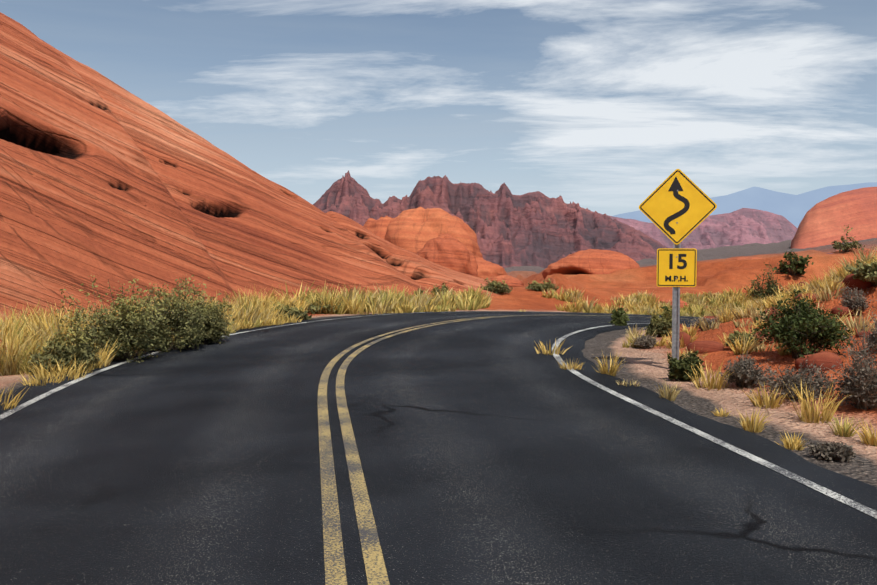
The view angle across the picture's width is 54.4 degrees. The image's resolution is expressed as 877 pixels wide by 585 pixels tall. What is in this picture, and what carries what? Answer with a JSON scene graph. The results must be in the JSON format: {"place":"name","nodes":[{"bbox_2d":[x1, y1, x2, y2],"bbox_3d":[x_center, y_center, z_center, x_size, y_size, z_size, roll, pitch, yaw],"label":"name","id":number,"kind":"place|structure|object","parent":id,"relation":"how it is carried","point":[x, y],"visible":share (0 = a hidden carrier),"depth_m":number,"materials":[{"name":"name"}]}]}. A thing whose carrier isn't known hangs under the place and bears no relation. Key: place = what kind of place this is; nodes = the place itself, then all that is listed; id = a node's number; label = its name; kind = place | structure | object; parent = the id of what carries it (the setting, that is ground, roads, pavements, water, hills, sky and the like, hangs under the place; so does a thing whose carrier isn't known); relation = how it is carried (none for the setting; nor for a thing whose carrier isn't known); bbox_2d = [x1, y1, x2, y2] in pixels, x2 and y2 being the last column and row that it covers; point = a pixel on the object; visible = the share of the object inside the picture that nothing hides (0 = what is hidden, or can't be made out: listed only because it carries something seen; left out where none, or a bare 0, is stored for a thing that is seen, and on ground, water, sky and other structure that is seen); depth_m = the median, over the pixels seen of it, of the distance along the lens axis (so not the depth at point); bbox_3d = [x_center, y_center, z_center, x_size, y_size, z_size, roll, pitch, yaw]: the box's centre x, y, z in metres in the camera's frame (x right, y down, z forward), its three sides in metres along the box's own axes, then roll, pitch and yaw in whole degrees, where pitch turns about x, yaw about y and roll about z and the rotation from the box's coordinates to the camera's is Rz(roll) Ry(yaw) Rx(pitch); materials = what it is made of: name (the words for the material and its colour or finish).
{"place":"outdoors","nodes":[
{"label":"outdoors","id":0,"kind":"place"},
{"bbox_2d":[0,311,876,584],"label":"road","id":1,"kind":"structure","parent":0,"point":[497,450],"depth_m":6.05,"materials":[{"name":"black asphalt"}]},
{"bbox_2d":[0,311,685,419],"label":"white road marking","id":2,"kind":"object","parent":1,"relation":"on","point":[16,409],"visible":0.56,"depth_m":10.53,"materials":[{"name":"paint"}]},
{"bbox_2d":[336,315,629,584],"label":"yellow road marking","id":3,"kind":"object","parent":1,"relation":"on","point":[375,568],"visible":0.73,"depth_m":5.54,"materials":[{"name":"paint"}]},
{"bbox_2d":[318,315,682,584],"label":"yellow road marking","id":4,"kind":"object","parent":1,"relation":"on","point":[335,569],"visible":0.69,"depth_m":5.50,"materials":[{"name":"paint"}]},
{"bbox_2d":[552,323,876,517],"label":"white road marking","id":5,"kind":"object","parent":1,"relation":"on","point":[835,495],"visible":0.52,"depth_m":7.04,"materials":[{"name":"paint"}]},
{"bbox_2d":[0,238,876,486],"bbox_3d":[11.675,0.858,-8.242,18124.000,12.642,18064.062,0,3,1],"label":"ground","id":6,"kind":"structure","parent":0,"point":[648,368],"depth_m":14.58,"materials":[{"name":"orange soil"}]},
{"bbox_2d":[0,12,571,322],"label":"hill","id":7,"kind":"structure","parent":6,"relation":"on","point":[103,180],"depth_m":23.23,"materials":[{"name":"stone"}]},
{"bbox_2d":[363,216,392,238],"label":"rock","id":8,"kind":"object","parent":6,"relation":"on","point":[379,226],"visible":0.19,"depth_m":64.53,"materials":[{"name":"stone"}]},
{"bbox_2d":[0,280,807,409],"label":"grass","id":9,"kind":"structure","parent":6,"relation":"on","point":[24,337],"depth_m":23.53,"materials":[{"name":"yellow plant"}]},
{"bbox_2d":[326,211,513,295],"bbox_3d":[-1.998,-1.214,39.514,13.080,4.766,16.080,0,3,1],"label":"dome rock","id":10,"kind":"object","parent":6,"relation":"on","point":[421,270],"visible":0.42,"depth_m":34.28,"materials":[{"name":"stone"}]},
{"bbox_2d":[385,207,482,257],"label":"rock","id":11,"kind":"object","parent":6,"relation":"on","point":[416,230],"visible":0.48,"depth_m":62.72,"materials":[{"name":"stone"}]},
{"bbox_2d":[417,233,477,276],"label":"rock","id":12,"kind":"object","parent":6,"relation":"on","point":[447,250],"visible":0.44,"depth_m":54.36,"materials":[{"name":"stone"}]},
{"bbox_2d":[27,225,876,380],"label":"green shrubs","id":13,"kind":"object","parent":6,"relation":"on","point":[196,323],"visible":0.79,"depth_m":12.75,"materials":[{"name":"green plant"}]},
{"bbox_2d":[313,170,666,267],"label":"mountain range","id":14,"kind":"structure","parent":6,"relation":"on","point":[510,229],"depth_m":336.24,"materials":[{"name":"stone"}]},
{"bbox_2d":[476,258,506,278],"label":"rock","id":15,"kind":"object","parent":6,"relation":"on","point":[486,269],"visible":0.21,"depth_m":60.20,"materials":[{"name":"stone"}]},
{"bbox_2d":[488,275,523,286],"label":"rock","id":16,"kind":"object","parent":6,"relation":"on","point":[510,281],"visible":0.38,"depth_m":58.17,"materials":[{"name":"stone"}]},
{"bbox_2d":[542,249,639,278],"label":"cave rock","id":17,"kind":"object","parent":6,"relation":"on","point":[593,261],"visible":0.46,"depth_m":50.21,"materials":[{"name":"stone"}]},
{"bbox_2d":[660,299,688,308],"bbox_3d":[9.432,0.539,34.269,1.285,0.590,1.056,0,3,1],"label":"rock","id":18,"kind":"object","parent":6,"relation":"on","point":[681,302],"visible":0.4,"depth_m":33.99,"materials":[{"name":"stone"}]},
{"bbox_2d":[639,169,716,359],"bbox_3d":[3.295,-0.011,11.820,1.040,3.384,0.043,1,3,15],"label":"road sign","id":19,"kind":"object","parent":6,"relation":"on","point":[677,207],"visible":0.98,"depth_m":11.77,"materials":[{"name":"yellow metal"}]},
{"bbox_2d":[592,208,797,249],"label":"mountain","id":20,"kind":"structure","parent":6,"relation":"on","point":[742,226],"depth_m":725.54,"materials":[{"name":"stone"}]},
{"bbox_2d":[535,244,876,450],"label":"grass","id":21,"kind":"structure","parent":6,"relation":"on","point":[831,281],"depth_m":12.50,"materials":[{"name":"yellow plant"}]},
{"bbox_2d":[726,257,761,259],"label":"rock","id":22,"kind":"object","parent":6,"relation":"on","point":[736,258],"visible":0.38,"depth_m":60.11,"materials":[{"name":"stone"}]},
{"bbox_2d":[630,286,876,462],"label":"dry shrubs","id":23,"kind":"object","parent":6,"relation":"on","point":[859,386],"visible":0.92,"depth_m":9.14,"materials":[{"name":"grey plant"}]},
{"bbox_2d":[669,274,874,371],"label":"red soil","id":24,"kind":"structure","parent":6,"relation":"on","point":[826,359],"depth_m":13.15,"materials":[{"name":"dirt"},{"name":"sand"}]},
{"bbox_2d":[791,187,876,248],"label":"dome rock","id":25,"kind":"object","parent":6,"relation":"on","point":[822,222],"visible":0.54,"depth_m":152.74,"materials":[{"name":"stone"}]},
{"bbox_2d":[0,0,876,215],"label":"sky","id":26,"kind":"structure","parent":0,"point":[593,104],"materials":[{"name":"blue"}]},
{"bbox_2d":[613,182,876,227],"bbox_3d":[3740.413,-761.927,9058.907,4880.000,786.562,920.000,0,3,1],"label":"mountain rock","id":27,"kind":"object","parent":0,"point":[792,209],"visible":0.23,"depth_m":8838.14,"materials":[{"name":"blue stone"}]}
]}

